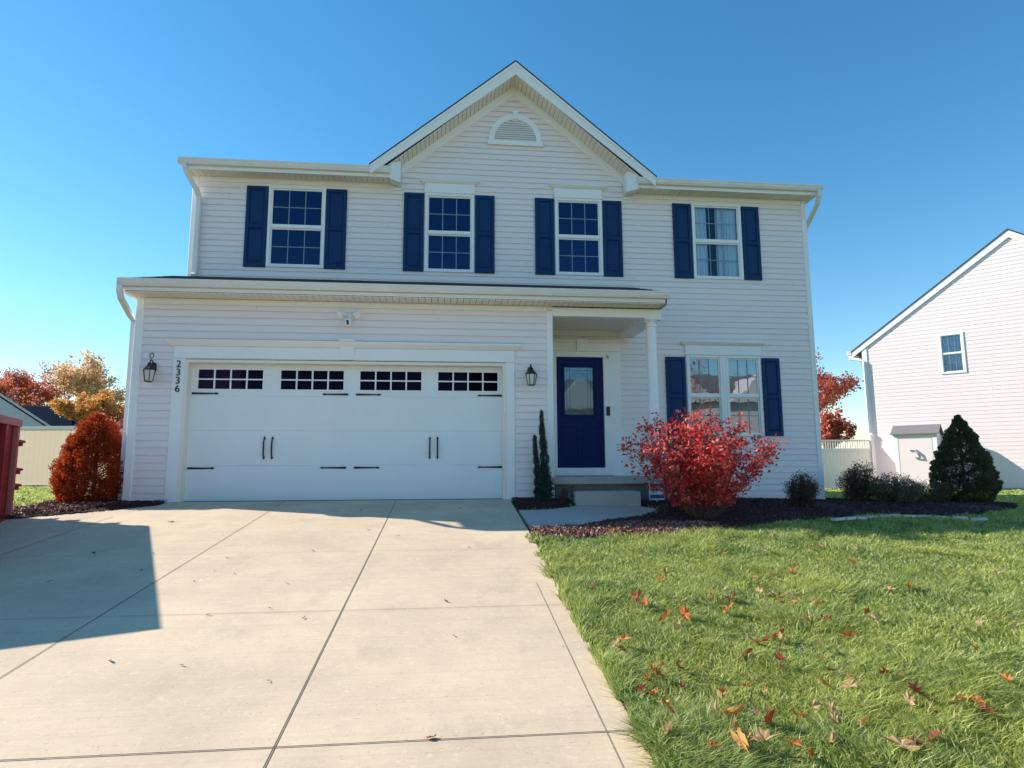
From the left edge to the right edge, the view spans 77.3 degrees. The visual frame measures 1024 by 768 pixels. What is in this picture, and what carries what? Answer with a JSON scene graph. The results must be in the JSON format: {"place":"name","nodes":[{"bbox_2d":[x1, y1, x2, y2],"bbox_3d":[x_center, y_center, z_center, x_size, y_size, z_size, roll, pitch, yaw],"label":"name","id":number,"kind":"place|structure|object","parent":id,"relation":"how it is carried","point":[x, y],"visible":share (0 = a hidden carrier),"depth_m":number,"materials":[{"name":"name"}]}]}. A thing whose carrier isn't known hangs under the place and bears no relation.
{"place":"outdoors","nodes":[
{"label":"outdoors","id":0,"kind":"place"},
{"bbox_2d":[13,485,90,507],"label":"grass","id":1,"kind":"structure","parent":0,"point":[32,494],"depth_m":11.62,"materials":[{"name":"green plant"}]},
{"bbox_2d":[0,499,654,767],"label":"driveway","id":2,"kind":"structure","parent":0,"point":[414,668],"depth_m":3.95,"materials":[{"name":"concrete"}]},
{"bbox_2d":[0,414,25,522],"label":"dumpster","id":3,"kind":"object","parent":2,"relation":"on","point":[10,441],"visible":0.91,"depth_m":8.08,"materials":[{"name":"red metal"}]},
{"bbox_2d":[0,501,625,767],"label":"driveway joints","id":4,"kind":"object","parent":2,"relation":"on","point":[305,682],"visible":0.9,"depth_m":2.92,"materials":[{"name":"grey concrete"}]},
{"bbox_2d":[0,0,1023,467],"label":"sky","id":5,"kind":"structure","parent":0,"point":[908,115],"materials":[{"name":"blue"}]},
{"bbox_2d":[13,468,1023,767],"bbox_3d":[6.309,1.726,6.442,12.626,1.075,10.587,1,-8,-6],"label":"grass","id":6,"kind":"structure","parent":0,"point":[937,667],"depth_m":4.11,"materials":[{"name":"green plant"}]},
{"bbox_2d":[2,384,45,405],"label":"bare tree","id":7,"kind":"object","parent":6,"relation":"on","point":[11,394],"visible":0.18,"depth_m":53.36,"materials":[{"name":"red plant"}]},
{"bbox_2d":[0,393,56,481],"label":"outbuilding","id":8,"kind":"structure","parent":6,"relation":"on","point":[9,407],"depth_m":29.28,"materials":[{"name":"grey"}]},
{"bbox_2d":[0,371,65,405],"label":"autumn tree","id":9,"kind":"object","parent":6,"relation":"on","point":[20,383],"visible":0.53,"depth_m":56.44,"materials":[{"name":"red plant"}]},
{"bbox_2d":[15,426,76,485],"bbox_3d":[-16.703,2.124,19.348,6.860,2.050,0.160,0,-8,-2],"label":"vinyl fence","id":10,"kind":"object","parent":6,"relation":"on","point":[41,456],"visible":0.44,"depth_m":19.42,"materials":[{"name":"beige plastic"}]},
{"bbox_2d":[0,361,118,402],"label":"autumn tree","id":11,"kind":"object","parent":6,"relation":"on","point":[13,374],"visible":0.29,"depth_m":57.95,"materials":[{"name":"red plant"}]},
{"bbox_2d":[21,406,122,452],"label":"house","id":12,"kind":"structure","parent":6,"relation":"on","point":[47,415],"depth_m":40.18,"materials":[{"name":"grey"}]},
{"bbox_2d":[1,499,165,519],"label":"mulch","id":13,"kind":"object","parent":6,"relation":"on","point":[135,503],"visible":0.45,"depth_m":8.88,"materials":[{"name":"brown wood"}]},
{"bbox_2d":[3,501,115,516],"bbox_3d":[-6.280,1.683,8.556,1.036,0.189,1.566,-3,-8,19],"label":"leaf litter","id":14,"kind":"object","parent":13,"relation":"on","point":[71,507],"visible":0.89,"depth_m":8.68,"materials":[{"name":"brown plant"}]},
{"bbox_2d":[48,411,123,503],"bbox_3d":[-6.220,1.108,9.601,1.242,1.444,1.173,1,-8,-6],"label":"autumn shrub","id":15,"kind":"object","parent":13,"relation":"on","point":[98,433],"visible":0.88,"depth_m":9.32,"materials":[{"name":"orange plant"}]},
{"bbox_2d":[44,349,125,403],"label":"autumn tree","id":16,"kind":"object","parent":6,"relation":"on","point":[71,378],"visible":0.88,"depth_m":55.44,"materials":[{"name":"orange plant"}]},
{"bbox_2d":[46,388,124,427],"bbox_3d":[-25.555,3.218,38.989,4.108,5.949,4.658,1,-8,-6],"label":"autumn tree","id":17,"kind":"object","parent":6,"relation":"on","point":[83,407],"visible":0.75,"depth_m":38.17,"materials":[{"name":"orange plant"}]},
{"bbox_2d":[100,406,123,470],"bbox_3d":[-8.189,1.399,13.773,1.661,1.952,1.519,1,-8,-6],"label":"burning bush","id":18,"kind":"object","parent":6,"relation":"on","point":[120,425],"visible":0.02,"depth_m":13.63,"materials":[{"name":"red plant"}]},
{"bbox_2d":[116,60,824,505],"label":"house","id":19,"kind":"structure","parent":6,"relation":"on","point":[452,300],"depth_m":11.71,"materials":[{"name":"white plastic"}]},
{"bbox_2d":[265,185,325,268],"bbox_3d":[-3.961,-2.884,11.771,1.025,1.550,0.084,1,-8,-6],"label":"window","id":20,"kind":"structure","parent":19,"relation":"in","point":[270,226],"depth_m":11.76,"materials":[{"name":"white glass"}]},
{"bbox_2d":[184,364,501,501],"bbox_3d":[-2.535,0.738,9.952,4.820,2.142,0.105,1,-8,-6],"label":"garage door","id":21,"kind":"structure","parent":19,"relation":"in","point":[337,433],"depth_m":9.95,"materials":[{"name":"paint"}]},
{"bbox_2d":[424,193,473,272],"bbox_3d":[-1.178,-2.840,12.060,0.930,1.535,0.084,1,-8,-6],"label":"window","id":22,"kind":"structure","parent":19,"relation":"in","point":[428,232],"depth_m":12.04,"materials":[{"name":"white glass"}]},
{"bbox_2d":[554,198,602,275],"bbox_3d":[1.281,-2.824,12.318,0.925,1.530,0.084,1,-8,-6],"label":"window","id":23,"kind":"structure","parent":19,"relation":"in","point":[599,238],"depth_m":12.30,"materials":[{"name":"white plastic"}]},
{"bbox_2d":[556,357,604,467],"bbox_3d":[1.262,0.519,11.878,0.886,2.050,0.057,1,-8,-6],"label":"front door","id":24,"kind":"structure","parent":19,"relation":"in","point":[580,410],"depth_m":11.86,"materials":[{"name":"blue wood"}]},
{"bbox_2d":[686,355,724,435],"bbox_3d":[3.668,0.222,12.164,0.710,1.550,0.084,1,-8,-6],"label":"window","id":25,"kind":"structure","parent":19,"relation":"in","point":[720,395],"depth_m":12.17,"materials":[{"name":"white plastic"}]},
{"bbox_2d":[691,203,743,279],"bbox_3d":[4.030,-2.798,12.639,1.010,1.540,0.151,1,-8,-6],"label":"window","id":26,"kind":"structure","parent":19,"relation":"in","point":[728,232],"depth_m":12.65,"materials":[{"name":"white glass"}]},
{"bbox_2d":[725,355,764,436],"bbox_3d":[4.434,0.229,12.244,0.710,1.550,0.084,1,-8,-6],"label":"window","id":27,"kind":"structure","parent":19,"relation":"in","point":[758,396],"depth_m":12.24,"materials":[{"name":"white plastic"}]},
{"bbox_2d":[511,497,575,509],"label":"mulch","id":28,"kind":"object","parent":6,"relation":"on","point":[544,504],"visible":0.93,"depth_m":9.42,"materials":[{"name":"brown wood"}]},
{"bbox_2d":[532,410,554,501],"bbox_3d":[0.479,1.104,9.820,0.360,1.453,0.280,1,-8,-6],"label":"juniper","id":29,"kind":"object","parent":28,"relation":"on","point":[543,482],"visible":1,"depth_m":9.76,"materials":[{"name":"green plant"}]},
{"bbox_2d":[557,486,575,501],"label":"boxwood","id":30,"kind":"object","parent":28,"relation":"on","point":[563,496],"visible":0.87,"depth_m":9.65,"materials":[{"name":"green plant"}]},
{"bbox_2d":[611,634,617,646],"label":"fallen leaf","id":31,"kind":"object","parent":6,"relation":"on","point":[614,642],"visible":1,"depth_m":3.79,"materials":[{"name":"plant"}]},
{"bbox_2d":[614,644,630,654],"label":"fallen leaf","id":32,"kind":"object","parent":6,"relation":"on","point":[622,647],"visible":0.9,"depth_m":3.74,"materials":[{"name":"plant"}]},
{"bbox_2d":[618,633,630,640],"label":"fallen leaf","id":33,"kind":"object","parent":6,"relation":"on","point":[622,638],"visible":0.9,"depth_m":3.88,"materials":[{"name":"plant"}]},
{"bbox_2d":[633,589,641,601],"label":"fallen leaf","id":34,"kind":"object","parent":6,"relation":"on","point":[638,594],"visible":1,"depth_m":4.69,"materials":[{"name":"plant"}]},
{"bbox_2d":[633,683,646,690],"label":"fallen leaf","id":35,"kind":"object","parent":6,"relation":"on","point":[641,687],"visible":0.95,"depth_m":3.25,"materials":[{"name":"red plant"}]},
{"bbox_2d":[636,594,647,604],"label":"fallen leaf","id":36,"kind":"object","parent":6,"relation":"on","point":[645,600],"visible":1,"depth_m":4.58,"materials":[{"name":"orange plant"}]},
{"bbox_2d":[648,688,657,694],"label":"fallen leaf","id":37,"kind":"object","parent":6,"relation":"on","point":[652,692],"visible":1,"depth_m":3.17,"materials":[{"name":"plant"}]},
{"bbox_2d":[648,663,666,678],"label":"fallen leaf","id":38,"kind":"object","parent":6,"relation":"on","point":[655,670],"visible":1,"depth_m":3.38,"materials":[{"name":"orange plant"}]},
{"bbox_2d":[657,609,669,621],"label":"fallen leaf","id":39,"kind":"object","parent":6,"relation":"on","point":[665,614],"visible":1,"depth_m":4.29,"materials":[{"name":"plant"}]},
{"bbox_2d":[658,715,672,733],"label":"fallen leaf","id":40,"kind":"object","parent":6,"relation":"on","point":[670,724],"visible":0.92,"depth_m":2.76,"materials":[{"name":"beige plant"}]},
{"bbox_2d":[661,695,674,712],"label":"fallen leaf","id":41,"kind":"object","parent":6,"relation":"on","point":[668,705],"visible":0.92,"depth_m":2.97,"materials":[{"name":"plant"}]},
{"bbox_2d":[678,681,688,692],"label":"fallen leaf","id":42,"kind":"object","parent":6,"relation":"on","point":[682,685],"visible":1,"depth_m":3.26,"materials":[{"name":"plant"}]},
{"bbox_2d":[679,606,690,619],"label":"fallen leaf","id":43,"kind":"object","parent":6,"relation":"on","point":[684,611],"visible":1,"depth_m":4.39,"materials":[{"name":"orange plant"}]},
{"bbox_2d":[706,699,715,713],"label":"fallen leaf","id":44,"kind":"object","parent":6,"relation":"on","point":[714,705],"visible":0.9,"depth_m":3.05,"materials":[{"name":"plant"}]},
{"bbox_2d":[706,738,720,747],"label":"fallen leaf","id":45,"kind":"object","parent":6,"relation":"on","point":[713,743],"visible":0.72,"depth_m":2.67,"materials":[{"name":"plant"}]},
{"bbox_2d":[716,689,726,698],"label":"fallen leaf","id":46,"kind":"object","parent":6,"relation":"on","point":[720,695],"visible":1,"depth_m":3.11,"materials":[{"name":"beige plant"}]},
{"bbox_2d":[715,705,737,712],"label":"fallen leaf","id":47,"kind":"object","parent":6,"relation":"on","point":[728,709],"visible":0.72,"depth_m":3.00,"materials":[{"name":"plant"}]},
{"bbox_2d":[726,703,743,717],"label":"fallen leaf","id":48,"kind":"object","parent":6,"relation":"on","point":[737,710],"visible":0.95,"depth_m":2.94,"materials":[{"name":"orange plant"}]},
{"bbox_2d":[733,720,739,732],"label":"fallen leaf","id":49,"kind":"object","parent":6,"relation":"on","point":[735,723],"visible":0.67,"depth_m":2.82,"materials":[{"name":"plant"}]},
{"bbox_2d":[730,728,749,754],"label":"fallen leaf","id":50,"kind":"object","parent":6,"relation":"on","point":[741,740],"visible":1,"depth_m":2.70,"materials":[{"name":"plant"}]},
{"bbox_2d":[741,648,753,657],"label":"fallen leaf","id":51,"kind":"object","parent":6,"relation":"on","point":[748,650],"visible":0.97,"depth_m":3.73,"materials":[{"name":"plant"}]},
{"bbox_2d":[746,707,761,714],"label":"fallen leaf","id":52,"kind":"object","parent":6,"relation":"on","point":[756,711],"visible":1,"depth_m":2.94,"materials":[{"name":"plant"}]},
{"bbox_2d":[751,634,772,641],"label":"fallen leaf","id":53,"kind":"object","parent":6,"relation":"on","point":[764,639],"visible":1,"depth_m":3.91,"materials":[{"name":"plant"}]},
{"bbox_2d":[750,728,779,740],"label":"fallen leaf","id":54,"kind":"object","parent":6,"relation":"on","point":[762,735],"visible":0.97,"depth_m":2.72,"materials":[{"name":"beige plant"}]},
{"bbox_2d":[760,705,774,726],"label":"fallen leaf","id":55,"kind":"object","parent":6,"relation":"on","point":[769,717],"visible":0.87,"depth_m":2.90,"materials":[{"name":"red plant"}]},
{"bbox_2d":[529,497,1018,537],"bbox_3d":[4.694,2.043,10.778,11.284,0.283,3.853,3,-8,-25],"label":"mulch bed","id":56,"kind":"object","parent":6,"relation":"on","point":[843,507],"visible":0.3,"depth_m":9.61,"materials":[{"name":"brown wood"}]},
{"bbox_2d":[531,519,736,537],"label":"leaf litter","id":57,"kind":"object","parent":56,"relation":"on","point":[580,530],"visible":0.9,"depth_m":7.57,"materials":[{"name":"brown plant"}]},
{"bbox_2d":[649,482,664,501],"bbox_3d":[2.258,1.729,9.983,0.250,0.380,0.029,1,-8,-10],"label":"yard sign","id":58,"kind":"object","parent":56,"relation":"on","point":[655,495],"visible":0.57,"depth_m":9.97,"materials":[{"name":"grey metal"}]},
{"bbox_2d":[617,404,787,520],"bbox_3d":[2.608,1.090,8.780,2.296,1.595,2.074,1,-8,-6],"label":"burning bush","id":59,"kind":"object","parent":56,"relation":"on","point":[703,486],"visible":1,"depth_m":8.46,"materials":[{"name":"red plant"}]},
{"bbox_2d":[781,467,822,506],"bbox_3d":[4.571,1.667,10.163,0.671,0.679,0.572,1,-8,-6],"label":"boxwood","id":60,"kind":"object","parent":56,"relation":"on","point":[796,491],"visible":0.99,"depth_m":10.07,"materials":[{"name":"green plant"}]},
{"bbox_2d":[835,460,881,500],"bbox_3d":[6.417,1.816,11.854,0.807,0.853,0.816,1,-8,-6],"label":"dark shrub","id":61,"kind":"object","parent":56,"relation":"on","point":[854,484],"visible":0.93,"depth_m":11.71,"materials":[{"name":"green plant"}]},
{"bbox_2d":[864,472,926,502],"bbox_3d":[6.906,1.904,11.603,1.161,0.628,1.090,1,-8,-6],"label":"dark shrub","id":62,"kind":"object","parent":56,"relation":"on","point":[899,492],"visible":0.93,"depth_m":11.45,"materials":[{"name":"green plant"}]},
{"bbox_2d":[907,476,957,501],"bbox_3d":[8.099,2.086,12.542,0.989,0.565,0.846,1,-8,-6],"label":"sparse shrub","id":63,"kind":"object","parent":56,"relation":"on","point":[933,495],"visible":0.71,"depth_m":12.37,"materials":[{"name":"green plant"}]},
{"bbox_2d":[928,414,1003,501],"bbox_3d":[9.070,1.532,12.920,1.237,1.846,1.258,1,-8,-6],"label":"arborvitae","id":64,"kind":"object","parent":56,"relation":"on","point":[984,485],"visible":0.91,"depth_m":12.68,"materials":[{"name":"green plant"}]},
{"bbox_2d":[769,628,784,638],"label":"fallen leaf","id":65,"kind":"object","parent":6,"relation":"on","point":[774,636],"visible":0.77,"depth_m":3.99,"materials":[{"name":"plant"}]},
{"bbox_2d":[773,650,785,661],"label":"fallen leaf","id":66,"kind":"object","parent":6,"relation":"on","point":[779,656],"visible":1,"depth_m":3.58,"materials":[{"name":"red plant"}]},
{"bbox_2d":[784,738,802,745],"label":"fallen leaf","id":67,"kind":"object","parent":6,"relation":"on","point":[795,742],"visible":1,"depth_m":2.69,"materials":[{"name":"orange plant"}]},
{"bbox_2d":[791,708,806,716],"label":"fallen leaf","id":68,"kind":"object","parent":6,"relation":"on","point":[800,713],"visible":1,"depth_m":2.93,"materials":[{"name":"plant"}]},
{"bbox_2d":[807,747,815,757],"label":"fallen leaf","id":69,"kind":"object","parent":6,"relation":"on","point":[812,754],"visible":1,"depth_m":2.60,"materials":[{"name":"plant"}]},
{"bbox_2d":[812,696,820,712],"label":"fallen leaf","id":70,"kind":"object","parent":6,"relation":"on","point":[815,705],"visible":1,"depth_m":3.01,"materials":[{"name":"beige plant"}]},
{"bbox_2d":[816,614,831,620],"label":"fallen leaf","id":71,"kind":"object","parent":6,"relation":"on","point":[825,617],"visible":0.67,"depth_m":4.27,"materials":[{"name":"plant"}]},
{"bbox_2d":[818,676,832,686],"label":"fallen leaf","id":72,"kind":"object","parent":6,"relation":"on","point":[825,682],"visible":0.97,"depth_m":3.30,"materials":[{"name":"plant"}]},
{"bbox_2d":[828,709,838,724],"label":"fallen leaf","id":73,"kind":"object","parent":6,"relation":"on","point":[834,715],"visible":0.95,"depth_m":2.93,"materials":[{"name":"beige plant"}]},
{"bbox_2d":[828,701,839,715],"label":"fallen leaf","id":74,"kind":"object","parent":6,"relation":"on","point":[832,707],"visible":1,"depth_m":2.98,"materials":[{"name":"beige plant"}]},
{"bbox_2d":[828,726,841,744],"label":"fallen leaf","id":75,"kind":"object","parent":6,"relation":"on","point":[833,736],"visible":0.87,"depth_m":2.75,"materials":[{"name":"beige plant"}]},
{"bbox_2d":[831,517,844,520],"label":"edging block","id":76,"kind":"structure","parent":6,"relation":"on","point":[838,519],"depth_m":8.75,"materials":[{"name":"concrete"}]},
{"bbox_2d":[820,406,856,461],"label":"autumn tree","id":77,"kind":"object","parent":6,"relation":"on","point":[832,428],"visible":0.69,"depth_m":44.94,"materials":[{"name":"red plant"}]},
{"bbox_2d":[816,347,863,413],"bbox_3d":[16.750,1.652,38.251,8.527,8.773,5.650,1,-8,-6],"label":"red tree","id":78,"kind":"object","parent":6,"relation":"on","point":[832,389],"visible":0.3,"depth_m":37.78,"materials":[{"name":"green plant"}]},
{"bbox_2d":[838,629,856,635],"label":"fallen leaf","id":79,"kind":"object","parent":6,"relation":"on","point":[846,633],"visible":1,"depth_m":3.92,"materials":[{"name":"orange plant"}]},
{"bbox_2d":[821,433,876,487],"bbox_3d":[10.190,3.167,26.223,9.484,2.300,0.220,0,-8,0],"label":"lattice fence","id":80,"kind":"object","parent":6,"relation":"on","point":[855,453],"visible":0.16,"depth_m":26.26,"materials":[{"name":"plastic"}]},
{"bbox_2d":[838,678,860,688],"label":"fallen leaf","id":81,"kind":"object","parent":6,"relation":"on","point":[846,684],"visible":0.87,"depth_m":3.29,"materials":[{"name":"beige plant"}]},
{"bbox_2d":[844,517,855,519],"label":"edging block","id":82,"kind":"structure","parent":6,"relation":"on","point":[850,518],"depth_m":8.84,"materials":[{"name":"concrete"}]},
{"bbox_2d":[846,557,857,564],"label":"fallen leaf","id":83,"kind":"object","parent":6,"relation":"on","point":[853,561],"visible":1,"depth_m":5.93,"materials":[{"name":"plant"}]},
{"bbox_2d":[856,717,866,725],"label":"fallen leaf","id":84,"kind":"object","parent":6,"relation":"on","point":[864,719],"visible":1,"depth_m":2.88,"materials":[{"name":"plant"}]},
{"bbox_2d":[863,606,871,613],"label":"fallen leaf","id":85,"kind":"object","parent":6,"relation":"on","point":[867,611],"visible":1,"depth_m":4.39,"materials":[{"name":"plant"}]},
{"bbox_2d":[878,666,889,675],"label":"fallen leaf","id":86,"kind":"object","parent":6,"relation":"on","point":[884,670],"visible":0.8,"depth_m":3.38,"materials":[{"name":"plant"}]},
{"bbox_2d":[875,733,919,750],"bbox_3d":[1.615,1.505,2.693,0.169,0.029,0.058,10,27,33],"label":"fallen leaf","id":87,"kind":"object","parent":6,"relation":"on","point":[895,740],"visible":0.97,"depth_m":2.69,"materials":[{"name":"beige plant"}]},
{"bbox_2d":[903,691,915,710],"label":"fallen leaf","id":88,"kind":"object","parent":6,"relation":"on","point":[910,700],"visible":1,"depth_m":3.09,"materials":[{"name":"beige plant"}]},
{"bbox_2d":[897,734,923,744],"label":"fallen leaf","id":89,"kind":"object","parent":6,"relation":"on","point":[917,742],"visible":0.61,"depth_m":2.70,"materials":[{"name":"plant"}]},
{"bbox_2d":[901,680,927,696],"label":"fallen leaf","id":90,"kind":"object","parent":6,"relation":"on","point":[914,687],"visible":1,"depth_m":3.18,"materials":[{"name":"brown plant"}]},
{"bbox_2d":[847,228,1023,489],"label":"house","id":91,"kind":"structure","parent":6,"relation":"on","point":[944,351],"depth_m":24.75,"materials":[{"name":"white plastic"}]},
{"bbox_2d":[938,332,966,373],"bbox_3d":[17.178,-1.196,24.973,0.820,1.600,0.155,-7,-10,40],"label":"window","id":92,"kind":"structure","parent":91,"relation":"in","point":[951,345],"depth_m":24.98,"materials":[{"name":"white glass"}]},
{"bbox_2d":[924,726,950,741],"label":"fallen leaf","id":93,"kind":"object","parent":6,"relation":"on","point":[934,733],"visible":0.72,"depth_m":2.77,"materials":[{"name":"red plant"}]},
{"bbox_2d":[948,695,957,705],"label":"fallen leaf","id":94,"kind":"object","parent":6,"relation":"on","point":[950,702],"visible":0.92,"depth_m":3.05,"materials":[{"name":"plant"}]},
{"bbox_2d":[952,516,967,518],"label":"edging block","id":95,"kind":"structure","parent":6,"relation":"on","point":[961,517],"depth_m":9.21,"materials":[{"name":"concrete"}]},
{"bbox_2d":[958,695,979,697],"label":"fallen leaf","id":96,"kind":"object","parent":6,"relation":"on","point":[967,696],"visible":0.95,"depth_m":3.08,"materials":[{"name":"plant"}]},
{"bbox_2d":[955,692,986,703],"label":"fallen leaf","id":97,"kind":"object","parent":6,"relation":"on","point":[979,698],"visible":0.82,"depth_m":3.08,"materials":[{"name":"orange plant"}]},
{"bbox_2d":[970,517,987,520],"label":"edging block","id":98,"kind":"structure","parent":6,"relation":"on","point":[979,519],"depth_m":9.14,"materials":[{"name":"concrete"}]},
{"bbox_2d":[975,615,982,625],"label":"fallen leaf","id":99,"kind":"object","parent":6,"relation":"on","point":[979,622],"visible":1,"depth_m":4.19,"materials":[{"name":"plant"}]},
{"bbox_2d":[974,702,1004,714],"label":"fallen leaf","id":100,"kind":"object","parent":6,"relation":"on","point":[986,710],"visible":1,"depth_m":3.01,"materials":[{"name":"brown plant"}]},
{"bbox_2d":[990,615,1003,620],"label":"fallen leaf","id":101,"kind":"object","parent":6,"relation":"on","point":[995,618],"visible":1,"depth_m":4.32,"materials":[{"name":"plant"}]},
{"bbox_2d":[999,671,1015,681],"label":"fallen leaf","id":102,"kind":"object","parent":6,"relation":"on","point":[1006,677],"visible":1,"depth_m":3.37,"materials":[{"name":"orange plant"}]},
{"bbox_2d":[519,505,657,528],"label":"walkway","id":103,"kind":"structure","parent":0,"point":[579,514],"depth_m":8.67,"materials":[{"name":"concrete"}]},
{"bbox_2d":[825,488,1023,516],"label":"grass","id":104,"kind":"structure","parent":0,"point":[1011,495],"depth_m":17.70,"materials":[{"name":"green plant"}]},
{"bbox_2d":[890,424,943,488],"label":"storage shed","id":105,"kind":"structure","parent":104,"relation":"on","point":[915,447],"depth_m":24.23,"materials":[{"name":"grey metal"}]},
{"bbox_2d":[898,438,932,488],"bbox_3d":[15.234,2.992,24.085,1.080,1.880,0.124,-7,-10,40],"label":"door","id":106,"kind":"structure","parent":105,"relation":"in","point":[916,454],"depth_m":24.14,"materials":[{"name":"grey metal"}]}
]}

